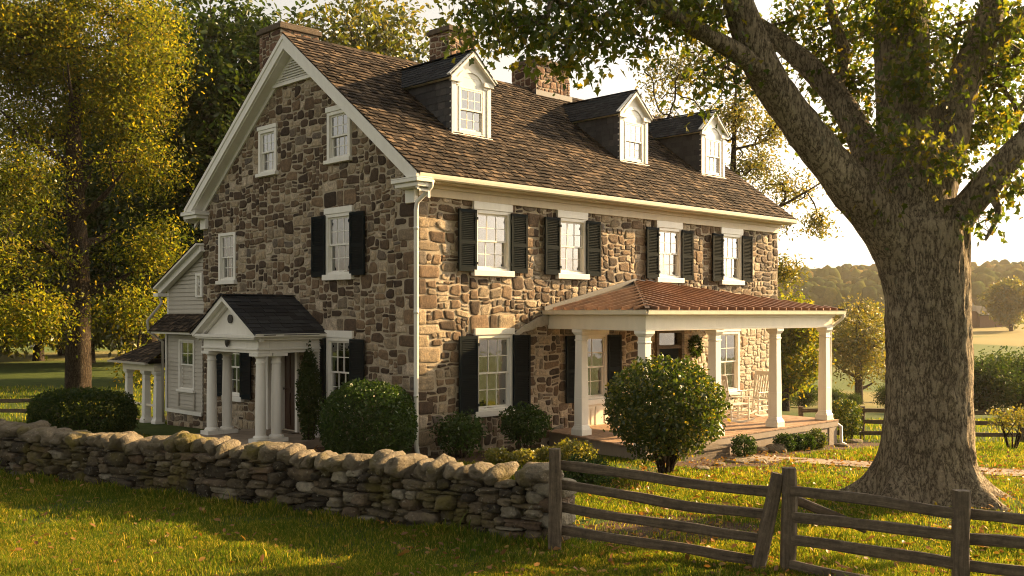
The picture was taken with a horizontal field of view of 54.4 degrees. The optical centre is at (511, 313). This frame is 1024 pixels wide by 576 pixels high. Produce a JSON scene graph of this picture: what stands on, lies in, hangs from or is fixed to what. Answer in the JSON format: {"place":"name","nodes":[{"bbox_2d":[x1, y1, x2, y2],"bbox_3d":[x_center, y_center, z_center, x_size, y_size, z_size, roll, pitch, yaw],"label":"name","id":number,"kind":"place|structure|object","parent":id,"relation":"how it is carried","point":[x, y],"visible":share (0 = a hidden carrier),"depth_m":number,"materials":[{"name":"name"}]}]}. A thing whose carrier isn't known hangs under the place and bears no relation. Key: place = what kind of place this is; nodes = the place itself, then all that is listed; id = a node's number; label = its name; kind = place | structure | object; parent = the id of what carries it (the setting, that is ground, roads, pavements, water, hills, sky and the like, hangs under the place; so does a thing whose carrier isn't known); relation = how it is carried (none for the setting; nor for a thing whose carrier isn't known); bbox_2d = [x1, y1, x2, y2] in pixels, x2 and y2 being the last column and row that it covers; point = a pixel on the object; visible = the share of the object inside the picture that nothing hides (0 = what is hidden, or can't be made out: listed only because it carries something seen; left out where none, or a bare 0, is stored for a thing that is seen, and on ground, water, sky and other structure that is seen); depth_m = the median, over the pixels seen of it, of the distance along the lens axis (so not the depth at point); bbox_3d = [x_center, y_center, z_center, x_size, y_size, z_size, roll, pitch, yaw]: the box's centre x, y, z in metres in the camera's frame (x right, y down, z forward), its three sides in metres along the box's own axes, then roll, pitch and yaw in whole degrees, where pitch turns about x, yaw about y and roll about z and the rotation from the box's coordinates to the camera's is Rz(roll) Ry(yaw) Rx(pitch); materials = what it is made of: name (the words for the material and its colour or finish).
{"place":"outdoors","nodes":[
{"label":"outdoors","id":0,"kind":"place"},
{"bbox_2d":[0,305,1023,575],"bbox_3d":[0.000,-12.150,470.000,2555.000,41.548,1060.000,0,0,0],"label":"ground","id":1,"kind":"structure","parent":0,"point":[18,371],"depth_m":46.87,"materials":[{"name":"green plant"}]},
{"bbox_2d":[0,151,49,342],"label":"hedgerow tree","id":2,"kind":"object","parent":1,"relation":"on","point":[9,169],"visible":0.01,"depth_m":83.37,"materials":[{"name":"green plant"}]},
{"bbox_2d":[0,175,60,356],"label":"hedgerow tree","id":3,"kind":"object","parent":1,"relation":"on","point":[2,291],"visible":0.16,"depth_m":65.55,"materials":[{"name":"green plant"}]},
{"bbox_2d":[0,398,60,416],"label":"rail fence","id":4,"kind":"object","parent":1,"relation":"on","point":[13,401],"visible":0.35,"depth_m":29.68,"materials":[{"name":"brown wood"}]},
{"bbox_2d":[0,169,65,360],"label":"hedgerow tree","id":5,"kind":"object","parent":1,"relation":"on","point":[36,349],"visible":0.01,"depth_m":73.60,"materials":[{"name":"green plant"}]},
{"bbox_2d":[22,155,64,355],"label":"hedgerow tree","id":6,"kind":"object","parent":1,"relation":"on","point":[59,353],"depth_m":83.21,"materials":[{"name":"green plant"}]},
{"bbox_2d":[4,190,123,362],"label":"hedgerow tree","id":7,"kind":"object","parent":1,"relation":"on","point":[94,343],"visible":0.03,"depth_m":68.54,"materials":[{"name":"green plant"}]},
{"bbox_2d":[23,386,144,432],"bbox_3d":[-10.669,2.455,24.789,2.890,1.317,1.850,0,0,0],"label":"hedge","id":8,"kind":"object","parent":1,"relation":"on","point":[126,411],"visible":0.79,"depth_m":24.31,"materials":[{"name":"green plant"}]},
{"bbox_2d":[24,212,166,355],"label":"hedgerow tree","id":9,"kind":"object","parent":1,"relation":"on","point":[130,342],"visible":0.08,"depth_m":62.29,"materials":[{"name":"green plant"}]},
{"bbox_2d":[30,67,179,346],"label":"dark oak","id":10,"kind":"object","parent":1,"relation":"on","point":[93,191],"visible":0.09,"depth_m":59.40,"materials":[{"name":"green plant"}]},
{"bbox_2d":[0,0,216,394],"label":"golden tree","id":11,"kind":"object","parent":1,"relation":"on","point":[41,47],"visible":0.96,"depth_m":39.97,"materials":[{"name":"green plant"}]},
{"bbox_2d":[61,0,312,318],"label":"dark oak","id":12,"kind":"object","parent":1,"relation":"on","point":[212,124],"visible":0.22,"depth_m":46.85,"materials":[{"name":"green plant"}]},
{"bbox_2d":[189,0,372,137],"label":"dark oak","id":13,"kind":"object","parent":1,"relation":"on","point":[294,8],"depth_m":54.62,"materials":[{"name":"green plant"}]},
{"bbox_2d":[0,419,576,542],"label":"dry stone wall","id":14,"kind":"structure","parent":1,"relation":"on","point":[395,487],"depth_m":14.50,"materials":[{"name":"grey stone"}]},
{"bbox_2d":[294,339,322,439],"bbox_3d":[-4.555,1.815,22.357,0.630,2.477,0.612,0,0,-44],"label":"cone evergreen","id":15,"kind":"object","parent":1,"relation":"on","point":[309,380],"visible":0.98,"depth_m":22.24,"materials":[{"name":"green plant"}]},
{"bbox_2d":[306,447,324,452],"bbox_3d":[-3.631,2.947,20.599,1.980,0.098,3.400,0,0,-44],"label":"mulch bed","id":16,"kind":"object","parent":1,"relation":"on","point":[320,450],"visible":0.06,"depth_m":21.99,"materials":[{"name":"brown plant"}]},
{"bbox_2d":[312,378,417,454],"bbox_3d":[-2.847,2.112,19.583,2.064,1.743,2.138,0,0,0],"label":"boxwood","id":17,"kind":"object","parent":16,"relation":"on","point":[362,394],"visible":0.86,"depth_m":19.03,"materials":[{"name":"green plant"}]},
{"bbox_2d":[256,0,499,69],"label":"dark oak","id":18,"kind":"object","parent":1,"relation":"on","point":[376,33],"visible":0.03,"depth_m":50.61,"materials":[{"name":"green plant"}]},
{"bbox_2d":[107,21,845,461],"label":"stone house","id":19,"kind":"structure","parent":1,"relation":"on","point":[439,235],"depth_m":23.27,"materials":[{"name":"brown stone"}]},
{"bbox_2d":[176,339,194,392],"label":"window","id":20,"kind":"structure","parent":19,"relation":"in","point":[186,348],"depth_m":27.62,"materials":[{"name":"white paint"}]},
{"bbox_2d":[195,273,203,297],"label":"window","id":21,"kind":"structure","parent":19,"relation":"in","point":[197,275],"depth_m":27.09,"materials":[{"name":"white paint"}]},
{"bbox_2d":[215,232,237,284],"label":"window","id":22,"kind":"structure","parent":19,"relation":"in","point":[227,274],"depth_m":25.97,"materials":[{"name":"white paint"}]},
{"bbox_2d":[216,352,250,401],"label":"window","id":23,"kind":"structure","parent":19,"relation":"in","point":[241,362],"depth_m":25.33,"materials":[{"name":"white paint"}]},
{"bbox_2d":[255,123,278,177],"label":"window","id":24,"kind":"structure","parent":19,"relation":"in","point":[267,134],"depth_m":24.49,"materials":[{"name":"white paint"}]},
{"bbox_2d":[281,352,298,433],"bbox_3d":[-5.334,1.830,23.742,0.320,2.180,0.840,0,0,-44],"label":"door","id":25,"kind":"structure","parent":19,"relation":"in","point":[289,365],"depth_m":23.83,"materials":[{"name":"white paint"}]},
{"bbox_2d":[323,105,351,164],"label":"window","id":26,"kind":"structure","parent":19,"relation":"in","point":[339,126],"depth_m":22.32,"materials":[{"name":"white paint"}]},
{"bbox_2d":[311,205,364,280],"bbox_3d":[-3.829,-1.565,22.277,0.265,1.630,2.040,0,0,-44],"label":"window","id":27,"kind":"structure","parent":19,"relation":"in","point":[338,236],"depth_m":22.32,"materials":[{"name":"white paint"}]},
{"bbox_2d":[319,330,364,412],"bbox_3d":[-3.822,1.285,22.269,0.265,1.810,2.000,0,0,-44],"label":"window","id":28,"kind":"structure","parent":19,"relation":"in","point":[342,357],"depth_m":22.29,"materials":[{"name":"white paint"}]},
{"bbox_2d":[459,86,483,134],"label":"dormer window","id":29,"kind":"structure","parent":19,"relation":"in","point":[471,101],"depth_m":23.11,"materials":[{"name":"white paint"}]},
{"bbox_2d":[458,201,527,276],"bbox_3d":[-0.459,-1.610,21.756,2.040,1.600,0.265,0,0,-44],"label":"window","id":30,"kind":"structure","parent":19,"relation":"in","point":[493,239],"depth_m":21.76,"materials":[{"name":"white paint"}]},
{"bbox_2d":[458,328,530,417],"bbox_3d":[-0.423,1.275,21.791,2.120,1.910,0.265,0,0,-44],"label":"window","id":31,"kind":"structure","parent":19,"relation":"in","point":[494,364],"depth_m":21.79,"materials":[{"name":"white paint"}]},
{"bbox_2d":[544,210,600,279],"bbox_3d":[1.383,-1.610,23.547,1.940,1.600,0.265,0,0,-44],"label":"window","id":32,"kind":"structure","parent":19,"relation":"in","point":[572,243],"depth_m":23.57,"materials":[{"name":"white paint"}]},
{"bbox_2d":[565,330,621,425],"bbox_3d":[1.917,1.590,24.067,2.010,2.380,0.265,0,0,-44],"label":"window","id":33,"kind":"structure","parent":19,"relation":"in","point":[604,350],"depth_m":24.18,"materials":[{"name":"white paint"}]},
{"bbox_2d":[625,121,642,161],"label":"dormer window","id":34,"kind":"structure","parent":19,"relation":"in","point":[633,131],"depth_m":27.28,"materials":[{"name":"white paint"}]},
{"bbox_2d":[655,330,683,408],"bbox_3d":[4.113,1.550,26.219,1.200,2.300,0.180,0,0,-44],"label":"door","id":35,"kind":"structure","parent":19,"relation":"in","point":[671,342],"depth_m":26.30,"materials":[{"name":"brown wood"}]},
{"bbox_2d":[646,220,693,282],"bbox_3d":[4.086,-1.610,26.176,2.000,1.600,0.265,0,0,-44],"label":"window","id":36,"kind":"structure","parent":19,"relation":"in","point":[669,248],"depth_m":26.21,"materials":[{"name":"white paint"}]},
{"bbox_2d":[687,335,703,358],"bbox_3d":[4.969,0.894,26.867,0.591,0.688,0.276,0,0,-44],"label":"wreath","id":37,"kind":"object","parent":19,"relation":"attached to","point":[694,351],"visible":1,"depth_m":26.80,"materials":[{"name":"green plant"}]},
{"bbox_2d":[705,138,720,174],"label":"dormer window","id":38,"kind":"structure","parent":19,"relation":"in","point":[712,147],"depth_m":29.89,"materials":[{"name":"white paint"}]},
{"bbox_2d":[720,329,742,395],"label":"window","id":39,"kind":"structure","parent":19,"relation":"in","point":[730,339],"depth_m":28.26,"materials":[{"name":"white paint"}]},
{"bbox_2d":[712,227,752,284],"bbox_3d":[6.172,-1.610,28.204,1.980,1.600,0.265,0,0,-44],"label":"window","id":40,"kind":"structure","parent":19,"relation":"in","point":[732,252],"depth_m":28.25,"materials":[{"name":"white paint"}]},
{"bbox_2d":[721,375,754,421],"bbox_3d":[5.546,2.108,24.860,0.846,1.160,0.710,0,0,-14],"label":"rocking chair","id":41,"kind":"object","parent":19,"relation":"on","point":[724,381],"visible":0.77,"depth_m":24.64,"materials":[{"name":"white paint"}]},
{"bbox_2d":[737,371,768,416],"bbox_3d":[6.436,2.108,26.273,0.846,1.160,0.710,0,0,-39],"label":"rocking chair","id":42,"kind":"object","parent":19,"relation":"on","point":[758,397],"visible":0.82,"depth_m":26.42,"materials":[{"name":"white paint"}]},
{"bbox_2d":[0,444,1023,575],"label":"fallen leaves","id":43,"kind":"object","parent":1,"relation":"on","point":[687,556],"visible":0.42,"depth_m":13.40,"materials":[{"name":"orange plant"}]},
{"bbox_2d":[507,447,539,465],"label":"shrub","id":44,"kind":"object","parent":1,"relation":"on","point":[522,456],"visible":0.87,"depth_m":19.17,"materials":[{"name":"yellow plant"}]},
{"bbox_2d":[534,444,551,460],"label":"shrub","id":45,"kind":"object","parent":1,"relation":"on","point":[542,453],"visible":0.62,"depth_m":19.84,"materials":[{"name":"green plant"}]},
{"bbox_2d":[552,437,599,461],"bbox_3d":[1.218,2.710,19.456,0.974,0.573,0.944,0,0,0],"label":"shrub","id":46,"kind":"object","parent":1,"relation":"on","point":[566,447],"visible":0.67,"depth_m":19.33,"materials":[{"name":"yellow plant"}]},
{"bbox_2d":[563,454,616,485],"bbox_3d":[1.240,2.653,16.726,1.039,0.633,1.034,0,0,0],"label":"shrub","id":47,"kind":"object","parent":1,"relation":"on","point":[583,477],"visible":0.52,"depth_m":16.58,"materials":[{"name":"green plant"}]},
{"bbox_2d":[427,442,879,468],"bbox_3d":[4.393,3.137,21.678,12.995,0.455,4.515,0,0,-25],"label":"mulch bed","id":48,"kind":"object","parent":1,"relation":"on","point":[479,458],"visible":0.3,"depth_m":20.39,"materials":[{"name":"brown soil"}]},
{"bbox_2d":[425,409,493,457],"bbox_3d":[-1.036,2.445,20.316,1.244,1.097,1.200,0,0,32],"label":"open shrub","id":49,"kind":"object","parent":48,"relation":"on","point":[463,434],"visible":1,"depth_m":20.13,"materials":[{"name":"green plant"}]},
{"bbox_2d":[482,446,511,463],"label":"shrub","id":50,"kind":"object","parent":48,"relation":"on","point":[497,455],"visible":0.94,"depth_m":19.33,"materials":[{"name":"green plant"}]},
{"bbox_2d":[497,401,553,451],"bbox_3d":[0.294,2.461,21.211,1.220,1.180,1.198,0,0,0],"label":"open shrub","id":51,"kind":"object","parent":48,"relation":"on","point":[517,423],"visible":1,"depth_m":21.07,"materials":[{"name":"green plant"}]},
{"bbox_2d":[724,459,748,463],"bbox_3d":[4.545,3.001,20.165,0.398,0.102,0.559,0,0,-36],"label":"garden rock","id":52,"kind":"object","parent":48,"relation":"on","point":[742,461],"visible":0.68,"depth_m":20.03,"materials":[{"name":"beige stone"}]},
{"bbox_2d":[730,433,757,456],"bbox_3d":[4.965,2.849,21.360,0.607,0.567,0.605,0,0,-24],"label":"boxwood ball","id":53,"kind":"object","parent":48,"relation":"on","point":[741,441],"visible":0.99,"depth_m":21.25,"materials":[{"name":"green plant"}]},
{"bbox_2d":[743,458,770,462],"bbox_3d":[4.912,3.014,20.312,0.759,0.089,0.513,0,0,-9],"label":"garden rock","id":54,"kind":"object","parent":48,"relation":"on","point":[754,459],"visible":0.5,"depth_m":20.20,"materials":[{"name":"beige stone"}]},
{"bbox_2d":[755,446,768,452],"bbox_3d":[5.616,3.110,22.405,0.288,0.237,0.413,0,0,27],"label":"garden rock","id":55,"kind":"object","parent":48,"relation":"on","point":[762,449],"visible":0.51,"depth_m":22.28,"materials":[{"name":"grey stone"}]},
{"bbox_2d":[765,443,786,452],"bbox_3d":[5.966,3.105,22.550,0.476,0.330,0.364,0,0,0],"label":"garden rock","id":56,"kind":"object","parent":48,"relation":"on","point":[779,448],"visible":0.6,"depth_m":22.41,"materials":[{"name":"grey stone"}]},
{"bbox_2d":[772,432,796,451],"bbox_3d":[6.213,2.956,22.709,0.522,0.528,0.548,0,0,-38],"label":"boxwood ball","id":57,"kind":"object","parent":48,"relation":"on","point":[784,438],"visible":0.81,"depth_m":22.61,"materials":[{"name":"green plant"}]},
{"bbox_2d":[788,433,807,450],"bbox_3d":[6.596,3.001,23.076,0.527,0.480,0.515,0,0,0],"label":"boxwood ball","id":58,"kind":"object","parent":48,"relation":"on","point":[801,440],"visible":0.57,"depth_m":22.95,"materials":[{"name":"green plant"}]},
{"bbox_2d":[797,432,817,449],"bbox_3d":[6.866,3.014,23.286,0.536,0.478,0.520,0,0,43],"label":"boxwood ball","id":59,"kind":"object","parent":48,"relation":"on","point":[810,441],"visible":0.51,"depth_m":23.15,"materials":[{"name":"green plant"}]},
{"bbox_2d":[806,427,828,448],"bbox_3d":[7.241,2.998,23.719,0.612,0.569,0.590,0,0,0],"label":"boxwood ball","id":60,"kind":"object","parent":48,"relation":"on","point":[821,441],"visible":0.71,"depth_m":23.59,"materials":[{"name":"green plant"}]},
{"bbox_2d":[834,443,849,446],"bbox_3d":[8.149,3.271,24.605,0.426,0.148,0.282,0,0,45],"label":"garden rock","id":61,"kind":"object","parent":48,"relation":"on","point":[840,444],"visible":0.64,"depth_m":24.51,"materials":[{"name":"grey stone"}]},
{"bbox_2d":[846,439,862,442],"bbox_3d":[8.869,3.327,25.778,0.454,0.172,0.311,0,0,-18],"label":"garden rock","id":62,"kind":"object","parent":48,"relation":"on","point":[855,440],"visible":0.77,"depth_m":25.68,"materials":[{"name":"grey stone"}]},
{"bbox_2d":[601,352,736,473],"bbox_3d":[2.865,1.845,18.073,2.519,2.301,2.411,0,0,0],"label":"round shrub","id":63,"kind":"object","parent":1,"relation":"on","point":[653,427],"visible":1,"depth_m":17.55,"materials":[{"name":"green plant"}]},
{"bbox_2d":[584,502,780,547],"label":"bare soil","id":64,"kind":"structure","parent":1,"relation":"on","point":[728,525],"depth_m":13.59,"materials":[{"name":"brown soil"}]},
{"bbox_2d":[695,466,709,470],"bbox_3d":[3.602,2.939,18.858,0.282,0.104,0.397,0,0,9],"label":"garden rock","id":65,"kind":"object","parent":1,"relation":"on","point":[701,468],"visible":0.66,"depth_m":18.74,"materials":[{"name":"beige stone"}]},
{"bbox_2d":[433,0,1023,512],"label":"maple tree","id":66,"kind":"object","parent":1,"relation":"on","point":[893,182],"visible":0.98,"depth_m":15.03,"materials":[{"name":"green plant"}]},
{"bbox_2d":[626,29,843,294],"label":"airy tree","id":67,"kind":"object","parent":1,"relation":"on","point":[734,118],"visible":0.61,"depth_m":41.55,"materials":[{"name":"green plant"}]},
{"bbox_2d":[548,448,1023,575],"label":"rail fence","id":68,"kind":"object","parent":1,"relation":"on","point":[960,513],"visible":0.98,"depth_m":11.29,"materials":[{"name":"brown wood"}]},
{"bbox_2d":[789,393,801,407],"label":"dark thicket tree","id":69,"kind":"object","parent":1,"relation":"on","point":[794,398],"visible":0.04,"depth_m":69.92,"materials":[{"name":"green plant"}]},
{"bbox_2d":[790,382,817,406],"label":"dark thicket tree","id":70,"kind":"object","parent":1,"relation":"on","point":[809,398],"visible":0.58,"depth_m":73.34,"materials":[{"name":"green plant"}]},
{"bbox_2d":[777,285,836,410],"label":"valley tree","id":71,"kind":"object","parent":1,"relation":"on","point":[800,342],"visible":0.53,"depth_m":60.93,"materials":[{"name":"green plant"}]},
{"bbox_2d":[815,386,848,405],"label":"dark thicket tree","id":72,"kind":"object","parent":1,"relation":"on","point":[836,394],"visible":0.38,"depth_m":69.42,"materials":[{"name":"green plant"}]},
{"bbox_2d":[832,397,848,437],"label":"upright shrub","id":73,"kind":"object","parent":1,"relation":"on","point":[835,405],"visible":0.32,"depth_m":26.94,"materials":[{"name":"green plant"}]},
{"bbox_2d":[833,398,864,441],"bbox_3d":[8.841,2.828,26.203,0.812,1.189,0.880,0,0,0],"label":"upright shrub","id":74,"kind":"object","parent":1,"relation":"on","point":[855,425],"visible":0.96,"depth_m":26.06,"materials":[{"name":"green plant"}]},
{"bbox_2d":[814,293,885,403],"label":"valley tree","id":75,"kind":"object","parent":1,"relation":"on","point":[855,342],"visible":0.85,"depth_m":86.59,"materials":[{"name":"green plant"}]},
{"bbox_2d":[845,391,863,407],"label":"dark thicket tree","id":76,"kind":"object","parent":1,"relation":"on","point":[855,397],"visible":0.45,"depth_m":71.59,"materials":[{"name":"green plant"}]},
{"bbox_2d":[869,382,885,407],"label":"dark thicket tree","id":77,"kind":"object","parent":1,"relation":"on","point":[881,397],"visible":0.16,"depth_m":66.02,"materials":[{"name":"green plant"}]},
{"bbox_2d":[875,348,885,382],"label":"valley tree","id":78,"kind":"object","parent":1,"relation":"on","point":[882,375],"depth_m":96.56,"materials":[{"name":"green plant"}]},
{"bbox_2d":[777,259,1023,310],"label":"woods","id":79,"kind":"object","parent":1,"relation":"on","point":[827,285],"visible":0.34,"depth_m":430.03,"materials":[{"name":"plant"}]},
{"bbox_2d":[798,406,1023,441],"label":"rail fence","id":80,"kind":"object","parent":1,"relation":"on","point":[861,433],"visible":0.24,"depth_m":26.88,"materials":[{"name":"brown wood"}]},
{"bbox_2d":[972,302,1008,327],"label":"barn","id":81,"kind":"structure","parent":1,"relation":"on","point":[981,321],"depth_m":280.91,"materials":[{"name":"stone"}]},
{"bbox_2d":[973,349,1023,410],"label":"dark thicket tree","id":82,"kind":"object","parent":1,"relation":"on","point":[995,383],"visible":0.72,"depth_m":56.77,"materials":[{"name":"green plant"}]},
{"bbox_2d":[976,345,1023,410],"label":"dark thicket tree","id":83,"kind":"object","parent":1,"relation":"on","point":[1011,363],"visible":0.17,"depth_m":61.71,"materials":[{"name":"green plant"}]},
{"bbox_2d":[977,275,1023,330],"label":"tree","id":84,"kind":"object","parent":1,"relation":"on","point":[1005,307],"visible":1,"depth_m":259.11,"materials":[{"name":"green plant"}]},
{"bbox_2d":[981,403,1023,448],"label":"sapling bush","id":85,"kind":"object","parent":1,"relation":"on","point":[1003,417],"visible":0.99,"depth_m":23.45,"materials":[{"name":"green plant"}]},
{"bbox_2d":[1008,355,1023,404],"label":"dark thicket tree","id":86,"kind":"object","parent":1,"relation":"on","point":[1020,373],"visible":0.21,"depth_m":60.23,"materials":[{"name":"green plant"}]},
{"bbox_2d":[0,0,1023,268],"label":"sky","id":87,"kind":"structure","parent":0,"point":[834,252],"materials":[{"name":"white"}]},
{"bbox_2d":[727,455,1023,475],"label":"flagstone path","id":88,"kind":"structure","parent":0,"point":[864,463],"depth_m":20.22,"materials":[{"name":"stone"}]}
]}

